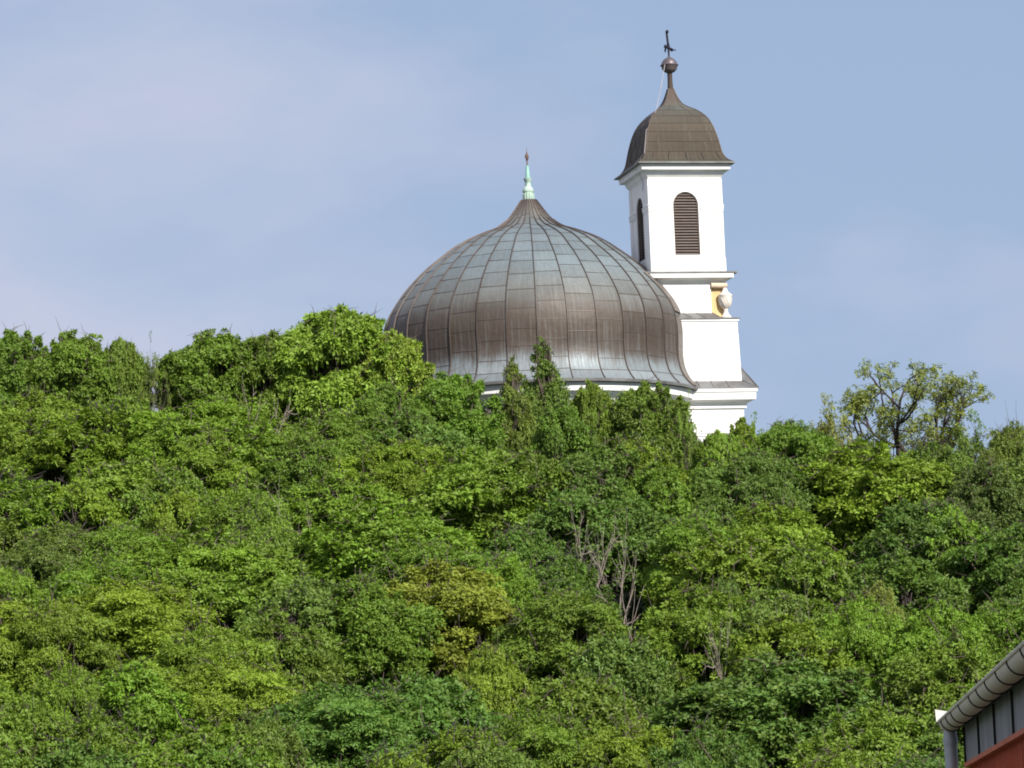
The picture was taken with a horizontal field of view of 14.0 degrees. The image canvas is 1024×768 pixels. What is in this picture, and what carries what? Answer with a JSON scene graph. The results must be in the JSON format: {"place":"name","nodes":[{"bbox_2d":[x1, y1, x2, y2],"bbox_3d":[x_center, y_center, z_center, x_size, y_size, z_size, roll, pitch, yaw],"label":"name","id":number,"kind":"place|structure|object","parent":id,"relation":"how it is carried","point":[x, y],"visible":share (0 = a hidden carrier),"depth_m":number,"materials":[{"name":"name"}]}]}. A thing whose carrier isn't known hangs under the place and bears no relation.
{"place":"outdoors","nodes":[
{"label":"outdoors","id":0,"kind":"place"},
{"bbox_2d":[0,0,1023,460],"label":"sky","id":1,"kind":"structure","parent":0,"point":[175,170],"materials":[{"name":"blue"}]},
{"bbox_2d":[615,589,644,640],"bbox_3d":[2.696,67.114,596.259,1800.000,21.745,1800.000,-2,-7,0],"label":"hillside","id":2,"kind":"structure","parent":0,"point":[631,600],"depth_m":143.23,"materials":[{"name":"green plant"}]},
{"bbox_2d":[0,322,59,406],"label":"broadleaf tree","id":3,"kind":"object","parent":2,"relation":"on","point":[16,352],"visible":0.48,"depth_m":151.40,"materials":[{"name":"green plant"}]},
{"bbox_2d":[0,698,64,758],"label":"broadleaf tree","id":4,"kind":"object","parent":2,"relation":"on","point":[18,730],"visible":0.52,"depth_m":101.41,"materials":[{"name":"green plant"}]},
{"bbox_2d":[0,383,82,478],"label":"broadleaf tree","id":5,"kind":"object","parent":2,"relation":"on","point":[33,406],"visible":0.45,"depth_m":144.46,"materials":[{"name":"green plant"}]},
{"bbox_2d":[0,467,86,532],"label":"feathery tree","id":6,"kind":"object","parent":2,"relation":"on","point":[22,499],"visible":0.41,"depth_m":132.67,"materials":[{"name":"green plant"}]},
{"bbox_2d":[0,504,102,591],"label":"broadleaf tree","id":7,"kind":"object","parent":2,"relation":"on","point":[37,551],"visible":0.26,"depth_m":126.62,"materials":[{"name":"green plant"}]},
{"bbox_2d":[0,580,124,695],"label":"broadleaf tree","id":8,"kind":"object","parent":2,"relation":"on","point":[50,625],"visible":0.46,"depth_m":115.64,"materials":[{"name":"green plant"}]},
{"bbox_2d":[16,638,122,728],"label":"broadleaf tree","id":9,"kind":"object","parent":2,"relation":"on","point":[56,693],"visible":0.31,"depth_m":107.34,"materials":[{"name":"green plant"}]},
{"bbox_2d":[0,395,143,487],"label":"feathery tree","id":10,"kind":"object","parent":2,"relation":"on","point":[94,444],"visible":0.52,"depth_m":142.42,"materials":[{"name":"green plant"}]},
{"bbox_2d":[22,317,130,413],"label":"broadleaf tree","id":11,"kind":"object","parent":2,"relation":"on","point":[79,369],"visible":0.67,"depth_m":151.23,"materials":[{"name":"green plant"}]},
{"bbox_2d":[30,464,131,533],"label":"broadleaf tree","id":12,"kind":"object","parent":2,"relation":"on","point":[97,506],"visible":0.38,"depth_m":132.81,"materials":[{"name":"green plant"}]},
{"bbox_2d":[28,725,144,767],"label":"broadleaf tree","id":13,"kind":"object","parent":2,"relation":"on","point":[69,753],"visible":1,"depth_m":97.33,"materials":[{"name":"green plant"}]},
{"bbox_2d":[36,543,152,637],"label":"broadleaf tree","id":14,"kind":"object","parent":2,"relation":"on","point":[96,570],"visible":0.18,"depth_m":122.17,"materials":[{"name":"green plant"}]},
{"bbox_2d":[39,698,159,759],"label":"tree","id":15,"kind":"object","parent":2,"relation":"on","point":[117,736],"visible":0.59,"depth_m":101.37,"materials":[{"name":"green plant"}]},
{"bbox_2d":[64,516,164,569],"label":"broadleaf tree","id":16,"kind":"object","parent":2,"relation":"on","point":[123,536],"visible":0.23,"depth_m":126.39,"materials":[{"name":"green plant"}]},
{"bbox_2d":[102,334,152,408],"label":"broadleaf tree","id":17,"kind":"object","parent":2,"relation":"on","point":[127,367],"visible":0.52,"depth_m":152.10,"materials":[{"name":"green plant"}]},
{"bbox_2d":[70,650,199,746],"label":"broadleaf tree","id":18,"kind":"object","parent":2,"relation":"on","point":[135,693],"visible":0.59,"depth_m":107.58,"materials":[{"name":"green plant"}]},
{"bbox_2d":[61,456,208,528],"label":"broadleaf tree","id":19,"kind":"object","parent":2,"relation":"on","point":[118,478],"visible":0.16,"depth_m":134.85,"materials":[{"name":"green plant"}]},
{"bbox_2d":[53,562,224,664],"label":"broadleaf tree","id":20,"kind":"object","parent":2,"relation":"on","point":[145,615],"visible":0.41,"depth_m":117.67,"materials":[{"name":"green plant"}]},
{"bbox_2d":[108,456,213,532],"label":"broadleaf tree","id":21,"kind":"object","parent":2,"relation":"on","point":[135,503],"visible":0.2,"depth_m":133.75,"materials":[{"name":"green plant"}]},
{"bbox_2d":[122,407,206,466],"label":"broadleaf tree","id":22,"kind":"object","parent":2,"relation":"on","point":[177,426],"visible":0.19,"depth_m":141.91,"materials":[{"name":"green plant"}]},
{"bbox_2d":[145,480,199,536],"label":"broadleaf tree","id":23,"kind":"object","parent":2,"relation":"on","point":[180,504],"visible":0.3,"depth_m":132.18,"materials":[{"name":"green plant"}]},
{"bbox_2d":[93,521,279,630],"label":"broadleaf tree","id":24,"kind":"object","parent":2,"relation":"on","point":[176,556],"visible":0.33,"depth_m":124.00,"materials":[{"name":"green plant"}]},
{"bbox_2d":[115,601,287,682],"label":"broadleaf tree","id":25,"kind":"object","parent":2,"relation":"on","point":[178,655],"visible":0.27,"depth_m":112.57,"materials":[{"name":"green plant"}]},
{"bbox_2d":[123,703,285,767],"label":"broadleaf tree","id":26,"kind":"object","parent":2,"relation":"on","point":[171,754],"visible":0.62,"depth_m":99.15,"materials":[{"name":"green plant"}]},
{"bbox_2d":[145,324,268,413],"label":"broadleaf tree","id":27,"kind":"object","parent":2,"relation":"on","point":[201,359],"visible":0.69,"depth_m":151.25,"materials":[{"name":"green plant"}]},
{"bbox_2d":[119,385,296,462],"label":"broadleaf tree","id":28,"kind":"object","parent":2,"relation":"on","point":[219,414],"visible":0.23,"depth_m":143.15,"materials":[{"name":"green plant"}]},
{"bbox_2d":[163,420,272,499],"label":"broadleaf tree","id":29,"kind":"object","parent":2,"relation":"on","point":[201,457],"visible":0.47,"depth_m":139.03,"materials":[{"name":"green plant"}]},
{"bbox_2d":[128,520,309,574],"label":"broadleaf tree","id":30,"kind":"object","parent":2,"relation":"on","point":[228,532],"visible":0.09,"depth_m":126.43,"materials":[{"name":"green plant"}]},
{"bbox_2d":[176,735,265,767],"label":"broadleaf tree","id":31,"kind":"object","parent":2,"relation":"on","point":[231,757],"visible":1,"depth_m":96.54,"materials":[{"name":"green plant"}]},
{"bbox_2d":[162,645,308,736],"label":"broadleaf tree","id":32,"kind":"object","parent":2,"relation":"on","point":[216,686],"visible":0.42,"depth_m":107.86,"materials":[{"name":"green plant"}]},
{"bbox_2d":[176,467,305,556],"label":"broadleaf tree","id":33,"kind":"object","parent":2,"relation":"on","point":[217,511],"visible":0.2,"depth_m":131.06,"materials":[{"name":"green plant"}]},
{"bbox_2d":[181,536,321,632],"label":"broadleaf tree","id":34,"kind":"object","parent":2,"relation":"on","point":[232,599],"visible":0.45,"depth_m":123.06,"materials":[{"name":"green plant"}]},
{"bbox_2d":[186,419,322,493],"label":"broadleaf tree","id":35,"kind":"object","parent":2,"relation":"on","point":[251,445],"visible":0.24,"depth_m":139.84,"materials":[{"name":"green plant"}]},
{"bbox_2d":[228,492,306,561],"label":"feathery tree","id":36,"kind":"object","parent":2,"relation":"on","point":[250,520],"visible":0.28,"depth_m":129.96,"materials":[{"name":"green plant"}]},
{"bbox_2d":[218,328,319,432],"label":"broadleaf tree","id":37,"kind":"object","parent":2,"relation":"on","point":[255,375],"visible":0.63,"depth_m":151.45,"materials":[{"name":"green plant"}]},
{"bbox_2d":[232,703,308,767],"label":"broadleaf tree","id":38,"kind":"object","parent":2,"relation":"on","point":[268,732],"visible":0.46,"depth_m":100.57,"materials":[{"name":"green plant"}]},
{"bbox_2d":[238,592,351,694],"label":"broadleaf tree","id":39,"kind":"object","parent":2,"relation":"on","point":[309,657],"visible":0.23,"depth_m":114.32,"materials":[{"name":"green plant"}]},
{"bbox_2d":[233,561,360,688],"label":"broadleaf tree","id":40,"kind":"object","parent":2,"relation":"on","point":[306,587],"visible":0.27,"depth_m":119.11,"materials":[{"name":"green plant"}]},
{"bbox_2d":[242,420,359,512],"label":"broadleaf tree","id":41,"kind":"object","parent":2,"relation":"on","point":[315,463],"visible":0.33,"depth_m":138.54,"materials":[{"name":"green plant"}]},
{"bbox_2d":[284,401,390,461],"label":"broadleaf tree","id":42,"kind":"object","parent":2,"relation":"on","point":[341,429],"visible":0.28,"depth_m":142.17,"materials":[{"name":"green plant"}]},
{"bbox_2d":[268,303,422,422],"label":"broadleaf tree","id":43,"kind":"object","parent":2,"relation":"on","point":[328,345],"visible":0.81,"depth_m":151.20,"materials":[{"name":"green plant"}]},
{"bbox_2d":[282,457,412,556],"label":"broadleaf tree","id":44,"kind":"object","parent":2,"relation":"on","point":[334,492],"visible":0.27,"depth_m":133.26,"materials":[{"name":"green plant"}]},
{"bbox_2d":[256,667,452,767],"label":"broadleaf tree","id":45,"kind":"object","parent":2,"relation":"on","point":[333,723],"visible":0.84,"depth_m":103.21,"materials":[{"name":"green plant"}]},
{"bbox_2d":[292,566,447,692],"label":"broadleaf tree","id":46,"kind":"object","parent":2,"relation":"on","point":[376,644],"visible":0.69,"depth_m":118.41,"materials":[{"name":"green plant"}]},
{"bbox_2d":[281,501,483,587],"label":"broadleaf tree","id":47,"kind":"object","parent":2,"relation":"on","point":[337,548],"visible":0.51,"depth_m":128.24,"materials":[{"name":"green plant"}]},
{"bbox_2d":[323,429,455,514],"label":"broadleaf tree","id":48,"kind":"object","parent":2,"relation":"on","point":[405,466],"visible":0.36,"depth_m":138.11,"materials":[{"name":"green plant"}]},
{"bbox_2d":[344,328,435,402],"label":"broadleaf tree","id":49,"kind":"object","parent":2,"relation":"on","point":[408,351],"visible":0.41,"depth_m":151.75,"materials":[{"name":"green plant"}]},
{"bbox_2d":[343,375,440,430],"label":"broadleaf tree","id":50,"kind":"object","parent":2,"relation":"on","point":[386,399],"visible":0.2,"depth_m":146.26,"materials":[{"name":"green plant"}]},
{"bbox_2d":[350,533,486,587],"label":"broadleaf tree","id":51,"kind":"object","parent":2,"relation":"on","point":[394,561],"visible":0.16,"depth_m":124.21,"materials":[{"name":"green plant"}]},
{"bbox_2d":[363,405,479,459],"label":"broadleaf tree","id":52,"kind":"object","parent":2,"relation":"on","point":[421,427],"visible":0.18,"depth_m":142.43,"materials":[{"name":"green plant"}]},
{"bbox_2d":[352,663,512,756],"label":"broadleaf tree","id":53,"kind":"object","parent":2,"relation":"on","point":[436,697],"visible":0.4,"depth_m":105.72,"materials":[{"name":"green plant"}]},
{"bbox_2d":[381,549,516,678],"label":"broadleaf tree","id":54,"kind":"object","parent":2,"relation":"on","point":[461,596],"visible":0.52,"depth_m":120.29,"materials":[{"name":"green plant"}]},
{"bbox_2d":[405,363,508,452],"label":"broadleaf tree","id":55,"kind":"object","parent":2,"relation":"on","point":[453,400],"visible":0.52,"depth_m":146.89,"materials":[{"name":"green plant"}]},
{"bbox_2d":[399,712,538,767],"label":"feathery tree","id":56,"kind":"object","parent":2,"relation":"on","point":[449,742],"visible":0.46,"depth_m":99.36,"materials":[{"name":"green plant"}]},
{"bbox_2d":[400,441,561,548],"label":"broadleaf tree","id":57,"kind":"object","parent":2,"relation":"on","point":[455,488],"visible":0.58,"depth_m":135.79,"materials":[{"name":"green plant"}]},
{"bbox_2d":[437,729,537,767],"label":"broadleaf tree","id":58,"kind":"object","parent":2,"relation":"on","point":[505,757],"visible":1,"depth_m":96.72,"materials":[{"name":"green plant"}]},
{"bbox_2d":[450,633,538,717],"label":"broadleaf tree","id":59,"kind":"object","parent":2,"relation":"on","point":[495,675],"visible":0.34,"depth_m":110.10,"materials":[{"name":"green plant"}]},
{"bbox_2d":[468,528,556,638],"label":"broadleaf tree","id":60,"kind":"object","parent":2,"relation":"on","point":[511,572],"visible":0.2,"depth_m":122.82,"materials":[{"name":"green plant"}]},
{"bbox_2d":[491,348,537,452],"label":"slender tree","id":61,"kind":"object","parent":2,"relation":"on","point":[519,423],"visible":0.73,"depth_m":149.55,"materials":[{"name":"green plant"}]},
{"bbox_2d":[467,446,574,545],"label":"broadleaf tree","id":62,"kind":"object","parent":2,"relation":"on","point":[535,468],"visible":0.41,"depth_m":136.20,"materials":[{"name":"green plant"}]},
{"bbox_2d":[464,517,597,584],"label":"broadleaf tree","id":63,"kind":"object","parent":2,"relation":"on","point":[524,544],"visible":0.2,"depth_m":126.22,"materials":[{"name":"green plant"}]},
{"bbox_2d":[477,694,603,767],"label":"broadleaf tree","id":64,"kind":"object","parent":2,"relation":"on","point":[544,740],"visible":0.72,"depth_m":100.94,"materials":[{"name":"green plant"}]},
{"bbox_2d":[521,332,571,429],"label":"slender tree","id":65,"kind":"object","parent":2,"relation":"on","point":[545,388],"visible":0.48,"depth_m":152.24,"materials":[{"name":"green plant"}]},
{"bbox_2d":[486,580,632,694],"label":"broadleaf tree","id":66,"kind":"object","parent":2,"relation":"on","point":[544,636],"visible":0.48,"depth_m":116.99,"materials":[{"name":"green plant"}]},
{"bbox_2d":[528,395,601,462],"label":"broadleaf tree","id":67,"kind":"object","parent":2,"relation":"on","point":[563,431],"visible":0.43,"depth_m":143.84,"materials":[{"name":"green plant"}]},
{"bbox_2d":[383,30,758,441],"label":"domed chapel","id":68,"kind":"structure","parent":2,"relation":"on","point":[611,318],"depth_m":158.74,"materials":[{"name":"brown metal"}]},
{"bbox_2d":[520,547,621,611],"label":"feathery tree","id":69,"kind":"object","parent":2,"relation":"on","point":[562,571],"visible":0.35,"depth_m":122.59,"materials":[{"name":"green plant"}]},
{"bbox_2d":[504,664,650,740],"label":"broadleaf tree","id":70,"kind":"object","parent":2,"relation":"on","point":[601,697],"visible":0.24,"depth_m":105.66,"materials":[{"name":"green plant"}]},
{"bbox_2d":[568,378,619,450],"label":"broadleaf tree","id":71,"kind":"object","parent":2,"relation":"on","point":[592,402],"visible":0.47,"depth_m":146.86,"materials":[{"name":"green plant"}]},
{"bbox_2d":[521,463,680,600],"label":"broadleaf tree","id":72,"kind":"object","parent":2,"relation":"on","point":[592,502],"visible":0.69,"depth_m":132.19,"materials":[{"name":"green plant"}]},
{"bbox_2d":[558,434,666,617],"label":"broadleaf tree","id":73,"kind":"object","parent":2,"relation":"on","point":[606,460],"visible":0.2,"depth_m":137.42,"materials":[{"name":"green plant"}]},
{"bbox_2d":[549,627,686,730],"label":"broadleaf tree","id":74,"kind":"object","parent":2,"relation":"on","point":[631,668],"visible":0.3,"depth_m":111.20,"materials":[{"name":"green plant"}]},
{"bbox_2d":[572,693,689,767],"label":"broadleaf tree","id":75,"kind":"object","parent":2,"relation":"on","point":[627,744],"visible":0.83,"depth_m":99.89,"materials":[{"name":"green plant"}]},
{"bbox_2d":[606,373,702,469],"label":"broadleaf tree","id":76,"kind":"object","parent":2,"relation":"on","point":[648,410],"visible":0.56,"depth_m":146.28,"materials":[{"name":"green plant"}]},
{"bbox_2d":[617,454,708,520],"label":"broadleaf tree","id":77,"kind":"object","parent":2,"relation":"on","point":[658,487],"visible":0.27,"depth_m":135.36,"materials":[{"name":"green plant"}]},
{"bbox_2d":[633,575,750,693],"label":"broadleaf tree","id":78,"kind":"object","parent":2,"relation":"on","point":[677,631],"visible":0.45,"depth_m":117.44,"materials":[{"name":"green plant"}]},
{"bbox_2d":[634,504,749,620],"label":"broadleaf tree","id":79,"kind":"object","parent":2,"relation":"on","point":[683,534],"visible":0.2,"depth_m":127.93,"materials":[{"name":"green plant"}]},
{"bbox_2d":[644,709,771,767],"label":"broadleaf tree","id":80,"kind":"object","parent":2,"relation":"on","point":[697,746],"visible":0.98,"depth_m":99.07,"materials":[{"name":"green plant"}]},
{"bbox_2d":[636,525,784,609],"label":"broadleaf tree","id":81,"kind":"object","parent":2,"relation":"on","point":[711,557],"visible":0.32,"depth_m":124.45,"materials":[{"name":"green plant"}]},
{"bbox_2d":[682,426,750,485],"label":"broadleaf tree","id":82,"kind":"object","parent":2,"relation":"on","point":[712,446],"visible":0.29,"depth_m":139.81,"materials":[{"name":"green plant"}]},
{"bbox_2d":[685,438,820,527],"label":"broadleaf tree","id":83,"kind":"object","parent":2,"relation":"on","point":[729,489],"visible":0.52,"depth_m":136.15,"materials":[{"name":"green plant"}]},
{"bbox_2d":[705,573,823,673],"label":"broadleaf tree","id":84,"kind":"object","parent":2,"relation":"on","point":[761,607],"visible":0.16,"depth_m":116.98,"materials":[{"name":"green plant"}]},
{"bbox_2d":[644,644,900,767],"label":"broadleaf tree","id":85,"kind":"object","parent":2,"relation":"on","point":[769,704],"visible":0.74,"depth_m":107.15,"materials":[{"name":"green plant"}]},
{"bbox_2d":[707,491,858,567],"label":"broadleaf tree","id":86,"kind":"object","parent":2,"relation":"on","point":[765,519],"visible":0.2,"depth_m":129.32,"materials":[{"name":"green plant"}]},
{"bbox_2d":[743,415,839,489],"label":"broadleaf tree","id":87,"kind":"object","parent":2,"relation":"on","point":[803,445],"visible":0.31,"depth_m":140.38,"materials":[{"name":"green plant"}]},
{"bbox_2d":[709,605,877,690],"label":"broadleaf tree","id":88,"kind":"object","parent":2,"relation":"on","point":[780,636],"visible":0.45,"depth_m":114.25,"materials":[{"name":"green plant"}]},
{"bbox_2d":[740,535,862,620],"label":"broadleaf tree","id":89,"kind":"object","parent":2,"relation":"on","point":[817,574],"visible":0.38,"depth_m":122.77,"materials":[{"name":"green plant"}]},
{"bbox_2d":[777,684,938,767],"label":"broadleaf tree","id":90,"kind":"object","parent":2,"relation":"on","point":[884,731],"visible":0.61,"depth_m":101.23,"materials":[{"name":"green plant"}]},
{"bbox_2d":[813,572,909,702],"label":"broadleaf tree","id":91,"kind":"object","parent":2,"relation":"on","point":[858,630],"visible":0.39,"depth_m":116.61,"materials":[{"name":"green plant"}]},
{"bbox_2d":[792,439,959,559],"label":"broadleaf tree","id":92,"kind":"object","parent":2,"relation":"on","point":[855,499],"visible":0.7,"depth_m":136.31,"materials":[{"name":"green plant"}]},
{"bbox_2d":[806,357,995,462],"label":"gnarled tree","id":93,"kind":"object","parent":2,"relation":"on","point":[859,400],"visible":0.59,"depth_m":149.66,"materials":[{"name":"green plant"}]},
{"bbox_2d":[831,539,974,618],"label":"broadleaf tree","id":94,"kind":"object","parent":2,"relation":"on","point":[905,577],"visible":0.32,"depth_m":122.69,"materials":[{"name":"green plant"}]},
{"bbox_2d":[848,494,971,598],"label":"broadleaf tree","id":95,"kind":"object","parent":2,"relation":"on","point":[901,518],"visible":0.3,"depth_m":129.79,"materials":[{"name":"green plant"}]},
{"bbox_2d":[865,588,997,700],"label":"broadleaf tree","id":96,"kind":"object","parent":2,"relation":"on","point":[939,621],"visible":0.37,"depth_m":115.57,"materials":[{"name":"green plant"}]},
{"bbox_2d":[870,631,1004,720],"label":"broadleaf tree","id":97,"kind":"object","parent":2,"relation":"on","point":[930,678],"visible":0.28,"depth_m":110.22,"materials":[{"name":"green plant"}]},
{"bbox_2d":[898,494,994,578],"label":"feathery tree","id":98,"kind":"object","parent":2,"relation":"on","point":[959,530],"visible":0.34,"depth_m":129.24,"materials":[{"name":"green plant"}]},
{"bbox_2d":[930,455,1023,536],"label":"broadleaf tree","id":99,"kind":"object","parent":2,"relation":"on","point":[987,490],"visible":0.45,"depth_m":134.55,"materials":[{"name":"green plant"}]},
{"bbox_2d":[935,640,1023,767],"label":"metal clad house","id":100,"kind":"structure","parent":2,"relation":"on","point":[987,711],"depth_m":25.58,"materials":[{"name":"grey metal"}]},
{"bbox_2d":[941,517,1023,614],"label":"broadleaf tree","id":101,"kind":"object","parent":2,"relation":"on","point":[988,557],"visible":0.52,"depth_m":126.61,"materials":[{"name":"green plant"}]},
{"bbox_2d":[965,595,1023,664],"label":"broadleaf tree","id":102,"kind":"object","parent":2,"relation":"on","point":[1008,624],"visible":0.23,"depth_m":115.85,"materials":[{"name":"green plant"}]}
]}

